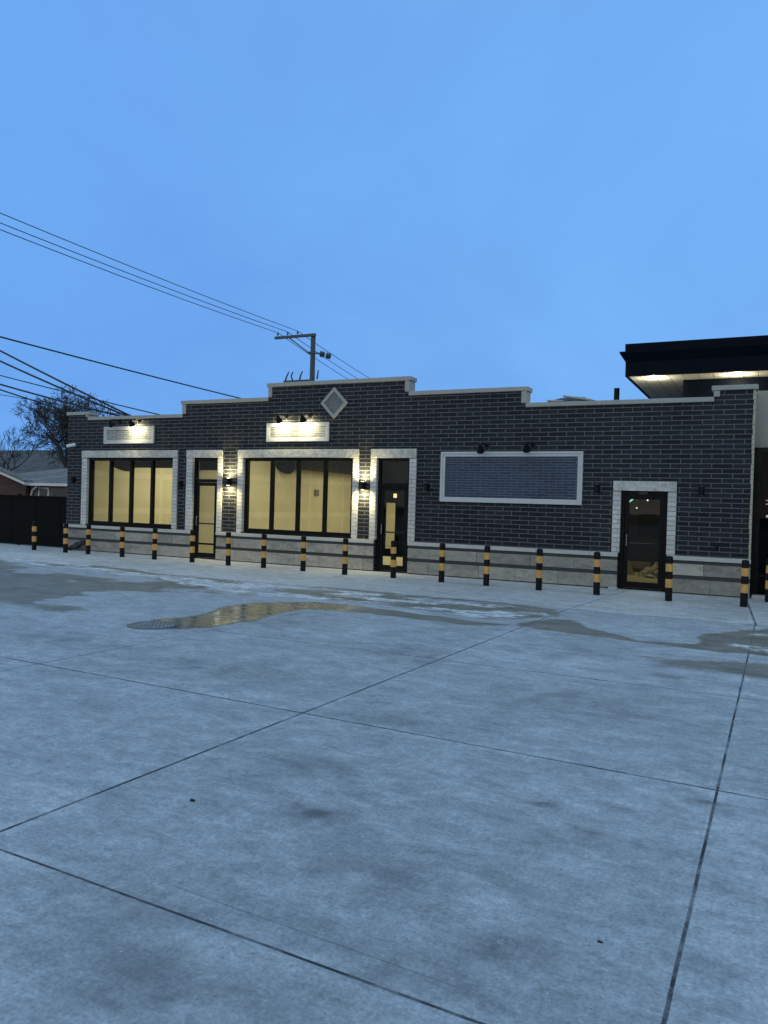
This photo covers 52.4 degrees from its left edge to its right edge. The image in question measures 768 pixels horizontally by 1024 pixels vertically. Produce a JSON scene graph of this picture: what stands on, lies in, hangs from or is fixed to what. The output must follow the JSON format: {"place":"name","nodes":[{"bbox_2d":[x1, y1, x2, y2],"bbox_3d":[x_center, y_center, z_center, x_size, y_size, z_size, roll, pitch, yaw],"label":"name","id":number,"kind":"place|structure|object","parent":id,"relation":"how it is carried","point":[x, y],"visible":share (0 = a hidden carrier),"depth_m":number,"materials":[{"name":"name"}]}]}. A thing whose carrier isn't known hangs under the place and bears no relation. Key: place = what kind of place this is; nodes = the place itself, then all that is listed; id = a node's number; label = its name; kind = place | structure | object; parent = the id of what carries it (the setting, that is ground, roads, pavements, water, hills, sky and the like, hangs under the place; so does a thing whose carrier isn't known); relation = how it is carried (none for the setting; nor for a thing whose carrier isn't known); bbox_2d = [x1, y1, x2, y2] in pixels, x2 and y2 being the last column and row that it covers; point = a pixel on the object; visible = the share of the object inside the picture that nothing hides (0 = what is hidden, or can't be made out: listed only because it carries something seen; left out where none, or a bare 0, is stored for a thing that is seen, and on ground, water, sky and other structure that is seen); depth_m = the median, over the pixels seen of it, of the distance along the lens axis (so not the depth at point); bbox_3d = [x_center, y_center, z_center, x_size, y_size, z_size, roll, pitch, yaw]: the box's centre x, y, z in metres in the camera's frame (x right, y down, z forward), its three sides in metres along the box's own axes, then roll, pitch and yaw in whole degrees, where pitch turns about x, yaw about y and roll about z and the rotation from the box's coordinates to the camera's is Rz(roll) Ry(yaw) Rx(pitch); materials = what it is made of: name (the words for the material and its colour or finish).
{"place":"outdoors","nodes":[
{"label":"outdoors","id":0,"kind":"place"},
{"bbox_2d":[1,543,62,547],"bbox_3d":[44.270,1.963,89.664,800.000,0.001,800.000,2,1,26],"label":"ground","id":1,"kind":"structure","parent":0,"point":[31,545],"depth_m":26.67,"materials":[{"name":"grey concrete"}]},
{"bbox_2d":[0,427,43,470],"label":"bare tree","id":2,"kind":"object","parent":1,"relation":"on","point":[12,454],"visible":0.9,"depth_m":51.96,"materials":[{"name":"brown plant"}]},
{"bbox_2d":[0,450,64,472],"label":"house","id":3,"kind":"structure","parent":1,"relation":"on","point":[35,462],"depth_m":62.43,"materials":[{"name":"beige"}]},
{"bbox_2d":[0,467,67,496],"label":"bungalow","id":4,"kind":"object","parent":1,"relation":"on","point":[46,483],"visible":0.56,"depth_m":39.62,"materials":[{"name":"beige"}]},
{"bbox_2d":[38,487,49,495],"bbox_3d":[-17.110,-0.727,39.213,0.750,1.040,0.064,2,1,26],"label":"window","id":5,"kind":"structure","parent":4,"relation":"in","point":[42,491],"depth_m":39.17,"materials":[{"name":"white plastic"}]},
{"bbox_2d":[51,487,66,496],"bbox_3d":[-15.900,-0.686,38.615,1.650,1.040,0.064,2,1,26],"label":"window","id":6,"kind":"structure","parent":4,"relation":"in","point":[55,491],"depth_m":38.70,"materials":[{"name":"grey glass"}]},
{"bbox_2d":[10,385,129,468],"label":"bare tree","id":7,"kind":"object","parent":1,"relation":"on","point":[62,426],"visible":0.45,"depth_m":51.60,"materials":[{"name":"brown plant"}]},
{"bbox_2d":[274,331,330,381],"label":"utility pole","id":8,"kind":"object","parent":1,"relation":"on","point":[312,352],"visible":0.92,"depth_m":45.77,"materials":[{"name":"brown wood"}]},
{"bbox_2d":[0,336,238,397],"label":"overhead wire","id":9,"kind":"object","parent":8,"relation":"attached to","point":[111,365],"visible":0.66,"depth_m":31.75,"materials":[{"name":"black metal"}]},
{"bbox_2d":[0,229,277,332],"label":"overhead wire","id":10,"kind":"object","parent":8,"relation":"attached to","point":[125,277],"visible":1,"depth_m":33.31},
{"bbox_2d":[0,223,287,331],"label":"overhead wire","id":11,"kind":"object","parent":8,"relation":"attached to","point":[133,275],"visible":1,"depth_m":33.49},
{"bbox_2d":[0,213,296,330],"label":"overhead wire","id":12,"kind":"object","parent":8,"relation":"attached to","point":[135,268],"visible":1,"depth_m":33.28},
{"bbox_2d":[279,333,346,378],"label":"overhead wire","id":13,"kind":"object","parent":8,"relation":"attached to","point":[315,358],"visible":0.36,"depth_m":52.35,"materials":[{"name":"black metal"}]},
{"bbox_2d":[288,332,357,378],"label":"overhead wire","id":14,"kind":"object","parent":8,"relation":"attached to","point":[324,357],"visible":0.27,"depth_m":53.36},
{"bbox_2d":[298,331,368,377],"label":"overhead wire","id":15,"kind":"object","parent":8,"relation":"attached to","point":[335,356],"visible":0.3,"depth_m":52.44,"materials":[{"name":"black metal"}]},
{"bbox_2d":[0,389,68,411],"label":"overhead wire","id":16,"kind":"object","parent":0,"point":[33,400],"visible":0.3,"depth_m":29.60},
{"bbox_2d":[0,394,120,414],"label":"overhead wire","id":17,"kind":"object","parent":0,"point":[53,403],"visible":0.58,"depth_m":29.76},
{"bbox_2d":[68,538,85,549],"bbox_3d":[-9.518,0.976,24.019,0.929,0.451,0.228,2,1,17],"label":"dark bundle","id":18,"kind":"object","parent":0,"point":[77,545],"visible":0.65,"depth_m":23.92,"materials":[{"name":"black plastic"}]},
{"bbox_2d":[0,543,767,1023],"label":"parking lot","id":19,"kind":"structure","parent":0,"point":[422,799],"depth_m":4.60,"materials":[{"name":"concrete"}]},
{"bbox_2d":[0,494,66,546],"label":"metal fence","id":20,"kind":"object","parent":19,"relation":"on","point":[20,514],"visible":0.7,"depth_m":25.58,"materials":[{"name":"black metal"}]},
{"bbox_2d":[32,521,36,549],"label":"bollard","id":21,"kind":"object","parent":19,"relation":"on","point":[34,534],"visible":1,"depth_m":23.73,"materials":[{"name":"black metal"}]},
{"bbox_2d":[63,523,68,552],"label":"bollard","id":22,"kind":"object","parent":19,"relation":"on","point":[65,540],"visible":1,"depth_m":23.08,"materials":[{"name":"black metal"}]},
{"bbox_2d":[86,524,90,553],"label":"bollard","id":23,"kind":"object","parent":19,"relation":"on","point":[88,537],"visible":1,"depth_m":22.71,"materials":[{"name":"black metal"}]},
{"bbox_2d":[120,526,124,556],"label":"bollard","id":24,"kind":"object","parent":19,"relation":"on","point":[122,541],"visible":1,"depth_m":22.00,"materials":[{"name":"black metal"}]},
{"bbox_2d":[127,621,177,628],"bbox_3d":[-3.120,1.524,10.520,0.660,0.007,0.660,2,1,26],"label":"drain cover","id":25,"kind":"object","parent":19,"relation":"on","point":[156,625],"visible":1,"depth_m":10.50,"materials":[{"name":"metal"}]},
{"bbox_2d":[152,528,157,559],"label":"bollard","id":26,"kind":"object","parent":19,"relation":"on","point":[154,542],"visible":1,"depth_m":21.43,"materials":[{"name":"black metal"}]},
{"bbox_2d":[189,530,194,561],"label":"bollard","id":27,"kind":"object","parent":19,"relation":"on","point":[192,545],"visible":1,"depth_m":20.86,"materials":[{"name":"black metal"}]},
{"bbox_2d":[226,532,230,565],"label":"bollard","id":28,"kind":"object","parent":19,"relation":"on","point":[228,548],"visible":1,"depth_m":20.21,"materials":[{"name":"black metal"}]},
{"bbox_2d":[261,534,266,567],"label":"bollard","id":29,"kind":"object","parent":19,"relation":"on","point":[263,549],"visible":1,"depth_m":19.76,"materials":[{"name":"black metal"}]},
{"bbox_2d":[300,536,305,570],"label":"bollard","id":30,"kind":"object","parent":19,"relation":"on","point":[303,556],"visible":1,"depth_m":19.18,"materials":[{"name":"black metal"}]},
{"bbox_2d":[342,538,347,574],"bbox_3d":[-0.928,1.059,18.622,0.137,0.870,0.137,2,0,15],"label":"bollard","id":31,"kind":"object","parent":19,"relation":"on","point":[345,557],"visible":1,"depth_m":18.57,"materials":[{"name":"black metal"}]},
{"bbox_2d":[390,540,396,577],"bbox_3d":[0.220,1.097,18.116,0.137,0.870,0.137,0,1,-39],"label":"bollard","id":32,"kind":"object","parent":19,"relation":"on","point":[393,560],"visible":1,"depth_m":18.06,"materials":[{"name":"black metal"}]},
{"bbox_2d":[438,543,444,581],"bbox_3d":[1.298,1.135,17.484,0.137,0.870,0.137,2,1,40],"label":"bollard","id":33,"kind":"object","parent":19,"relation":"on","point":[441,562],"visible":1,"depth_m":17.43,"materials":[{"name":"black metal"}]},
{"bbox_2d":[483,546,489,585],"bbox_3d":[2.236,1.168,16.971,0.137,0.870,0.137,2,0,-1],"label":"bollard","id":34,"kind":"object","parent":19,"relation":"on","point":[486,572],"visible":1,"depth_m":16.91,"materials":[{"name":"black metal"}]},
{"bbox_2d":[535,549,542,589],"bbox_3d":[3.255,1.204,16.353,0.137,0.870,0.137,2,0,45],"label":"bollard","id":35,"kind":"object","parent":19,"relation":"on","point":[539,563],"visible":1,"depth_m":16.30,"materials":[{"name":"black metal"}]},
{"bbox_2d":[593,552,600,594],"bbox_3d":[4.306,1.240,15.781,0.137,0.870,0.137,1,1,37],"label":"bollard","id":36,"kind":"object","parent":19,"relation":"on","point":[596,575],"visible":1,"depth_m":15.73,"materials":[{"name":"black metal"}]},
{"bbox_2d":[665,556,672,600],"bbox_3d":[5.507,1.282,15.068,0.137,0.870,0.137,1,1,-45],"label":"bollard","id":37,"kind":"object","parent":19,"relation":"on","point":[669,579],"visible":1,"depth_m":15.01,"materials":[{"name":"black metal"}]},
{"bbox_2d":[619,335,767,598],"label":"neighbouring building","id":38,"kind":"structure","parent":19,"relation":"on","point":[682,369],"depth_m":16.73,"materials":[{"name":"black metal"}]},
{"bbox_2d":[740,560,748,606],"bbox_3d":[6.687,1.323,14.463,0.137,0.870,0.137,2,1,12],"label":"bollard","id":39,"kind":"object","parent":19,"relation":"on","point":[744,586],"visible":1,"depth_m":14.41,"materials":[{"name":"black metal"}]},
{"bbox_2d":[765,558,767,601],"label":"bollard","id":40,"kind":"object","parent":19,"relation":"on","point":[766,590],"visible":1,"depth_m":15.30,"materials":[{"name":"black metal"}]},
{"bbox_2d":[0,0,767,450],"label":"sky","id":41,"kind":"structure","parent":0,"point":[445,194],"materials":[{"name":"blue"}]},
{"bbox_2d":[63,376,758,597],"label":"store building","id":42,"kind":"structure","parent":0,"point":[509,501],"depth_m":19.07,"materials":[{"name":"grey brick"}]},
{"bbox_2d":[66,443,75,447],"bbox_3d":[-9.707,-2.071,24.280,0.304,0.154,0.228,2,1,5],"label":"security camera","id":43,"kind":"object","parent":42,"relation":"attached to","point":[71,445],"visible":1,"depth_m":24.18,"materials":[{"name":"white plastic"}]},
{"bbox_2d":[71,476,75,482],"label":"wall lamp","id":44,"kind":"object","parent":42,"relation":"attached to","point":[73,479],"visible":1,"depth_m":24.29,"materials":[{"name":"black metal"}]},
{"bbox_2d":[0,375,160,414],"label":"overhead wire","id":45,"kind":"object","parent":42,"relation":"attached to","point":[80,395],"visible":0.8,"depth_m":26.52,"materials":[{"name":"black metal"}]},
{"bbox_2d":[108,419,120,427],"bbox_3d":[-8.110,-2.657,23.414,0.175,0.266,0.400,2,1,41],"label":"sign lamp","id":46,"kind":"object","parent":42,"relation":"attached to","point":[111,424],"visible":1,"depth_m":23.30,"materials":[{"name":"black metal"}]},
{"bbox_2d":[85,458,172,528],"bbox_3d":[-7.634,-0.592,23.456,3.456,2.067,0.235,2,1,26],"label":"window","id":47,"kind":"structure","parent":42,"relation":"in","point":[110,522],"depth_m":23.52,"materials":[{"name":"black metal"}]},
{"bbox_2d":[129,418,140,426],"bbox_3d":[-7.393,-2.633,23.059,0.175,0.266,0.400,2,1,41],"label":"sign lamp","id":48,"kind":"object","parent":42,"relation":"attached to","point":[131,423],"visible":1,"depth_m":22.95,"materials":[{"name":"black metal"}]},
{"bbox_2d":[114,461,172,470],"bbox_3d":[-6.991,-1.605,24.153,3.627,0.715,0.591,2,1,26],"label":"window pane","id":49,"kind":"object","parent":42,"relation":"attached to","point":[123,465],"visible":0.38,"depth_m":24.20,"materials":[{"name":"grey glass"}]},
{"bbox_2d":[178,480,182,487],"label":"wall lamp","id":50,"kind":"object","parent":42,"relation":"attached to","point":[180,484],"visible":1,"depth_m":22.38,"materials":[{"name":"black metal"}]},
{"bbox_2d":[195,482,216,557],"bbox_3d":[-5.059,0.228,22.219,0.734,2.134,0.154,2,1,26],"label":"door","id":51,"kind":"structure","parent":42,"relation":"in","point":[197,554],"depth_m":22.28,"materials":[{"name":"black metal"}]},
{"bbox_2d":[200,461,217,469],"bbox_3d":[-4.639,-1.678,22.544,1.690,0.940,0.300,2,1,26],"label":"transom window","id":52,"kind":"structure","parent":42,"relation":"attached to","point":[208,465],"depth_m":22.60,"materials":[{"name":"grey glass"}]},
{"bbox_2d":[226,478,231,485],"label":"wall lamp","id":53,"kind":"object","parent":42,"relation":"attached to","point":[228,481],"visible":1,"depth_m":21.62,"materials":[{"name":"black metal"}]},
{"bbox_2d":[276,414,287,423],"bbox_3d":[-2.743,-2.475,20.760,0.175,0.266,0.400,2,1,41],"label":"sign lamp","id":54,"kind":"object","parent":42,"relation":"attached to","point":[279,420],"visible":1,"depth_m":20.64,"materials":[{"name":"black metal"}]},
{"bbox_2d":[240,458,352,537],"bbox_3d":[-2.321,-0.411,20.829,3.476,2.067,0.235,2,1,26],"label":"window","id":55,"kind":"structure","parent":42,"relation":"in","point":[271,530],"depth_m":20.85,"materials":[{"name":"black metal"}]},
{"bbox_2d":[300,413,311,422],"bbox_3d":[-2.071,-2.452,20.428,0.175,0.266,0.400,2,1,41],"label":"sign lamp","id":56,"kind":"object","parent":42,"relation":"attached to","point":[303,419],"visible":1,"depth_m":20.31,"materials":[{"name":"black metal"}]},
{"bbox_2d":[275,461,351,474],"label":"ceiling","id":57,"kind":"structure","parent":42,"relation":"attached to","point":[290,467],"depth_m":27.61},
{"bbox_2d":[314,490,318,495],"bbox_3d":[-2.486,-0.708,28.812,0.069,0.230,0.250,2,1,26],"label":"wall box","id":58,"kind":"object","parent":42,"relation":"attached to","point":[316,492],"visible":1,"depth_m":28.73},
{"bbox_2d":[361,481,365,489],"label":"wall lamp","id":59,"kind":"object","parent":42,"relation":"attached to","point":[363,485],"visible":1,"depth_m":19.74,"materials":[{"name":"black metal"}]},
{"bbox_2d":[379,487,407,571],"bbox_3d":[0.238,0.423,19.600,0.739,2.104,0.154,2,1,26],"label":"door","id":60,"kind":"structure","parent":42,"relation":"in","point":[381,567],"depth_m":19.64,"materials":[{"name":"black metal"}]},
{"bbox_2d":[424,483,428,490],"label":"wall lamp","id":61,"kind":"object","parent":42,"relation":"attached to","point":[426,486],"visible":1,"depth_m":18.97,"materials":[{"name":"black metal"}]},
{"bbox_2d":[477,443,488,453],"bbox_3d":[2.297,-1.483,18.267,0.175,0.266,0.400,2,1,41],"label":"sign lamp","id":62,"kind":"object","parent":42,"relation":"attached to","point":[480,449],"visible":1,"depth_m":18.15,"materials":[{"name":"black metal"}]},
{"bbox_2d":[523,442,534,452],"bbox_3d":[3.283,-1.470,17.779,0.175,0.266,0.400,2,1,41],"label":"sign lamp","id":63,"kind":"object","parent":42,"relation":"attached to","point":[526,448],"visible":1,"depth_m":17.66,"materials":[{"name":"black metal"}]},
{"bbox_2d":[594,484,599,493],"bbox_3d":[4.696,-0.512,17.203,0.110,0.208,0.135,2,1,26],"label":"wall lamp","id":64,"kind":"object","parent":42,"relation":"attached to","point":[597,489],"visible":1,"depth_m":17.15,"materials":[{"name":"black metal"}]},
{"bbox_2d":[614,388,619,399],"bbox_3d":[5.993,-2.612,20.134,0.140,1.160,0.136,2,1,26],"label":"vent pipe","id":65,"kind":"object","parent":42,"relation":"on","point":[616,393],"visible":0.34,"depth_m":20.07,"materials":[{"name":"black metal"}]},
{"bbox_2d":[623,495,664,589],"bbox_3d":[5.631,0.644,16.933,0.809,2.027,0.154,2,1,26],"label":"door","id":66,"kind":"structure","parent":42,"relation":"in","point":[658,585],"depth_m":16.92,"materials":[{"name":"black metal"}]},
{"bbox_2d":[699,486,704,495],"bbox_3d":[6.613,-0.437,16.255,0.110,0.208,0.135,2,1,26],"label":"wall lamp","id":67,"kind":"object","parent":42,"relation":"attached to","point":[701,490],"visible":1,"depth_m":16.20,"materials":[{"name":"black metal"}]},
{"bbox_3d":[-8.131,-2.782,25.912,0.060,0.570,0.060,2,1,26],"label":"service mast","id":68,"kind":"object","parent":42,"relation":"on","visible":0},
{"bbox_2d":[0,384,121,415],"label":"overhead wire","id":69,"kind":"object","parent":68,"relation":"attached to","point":[61,400],"visible":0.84,"depth_m":26.98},
{"bbox_2d":[0,360,127,415],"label":"overhead wire","id":70,"kind":"object","parent":68,"relation":"attached to","point":[108,408],"visible":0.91,"depth_m":26.99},
{"bbox_2d":[0,350,131,415],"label":"overhead wire","id":71,"kind":"object","parent":68,"relation":"attached to","point":[125,413],"visible":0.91,"depth_m":26.94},
{"bbox_2d":[547,395,595,401],"bbox_3d":[5.055,-2.583,20.932,1.354,1.030,0.800,2,1,26],"label":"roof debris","id":72,"kind":"object","parent":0,"point":[569,398],"visible":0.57,"depth_m":20.66,"materials":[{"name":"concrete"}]},
{"bbox_2d":[627,561,634,574],"bbox_3d":[6.388,1.418,20.623,0.500,0.486,0.040,2,1,26],"label":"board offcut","id":73,"kind":"object","parent":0,"point":[630,570],"visible":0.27,"depth_m":20.56,"materials":[{"name":"brown wood"}]},
{"bbox_2d":[629,561,650,571],"bbox_3d":[6.892,1.515,21.829,1.700,0.280,0.250,2,1,26],"label":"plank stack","id":74,"kind":"object","parent":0,"point":[636,566],"visible":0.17,"depth_m":21.66,"materials":[{"name":"brown wood"}]},
{"bbox_2d":[638,561,657,578],"bbox_3d":[6.971,1.450,20.057,0.624,0.468,0.921,1,1,-20],"label":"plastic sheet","id":75,"kind":"object","parent":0,"point":[649,572],"visible":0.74,"depth_m":19.89,"materials":[{"name":"plastic"}]}
]}

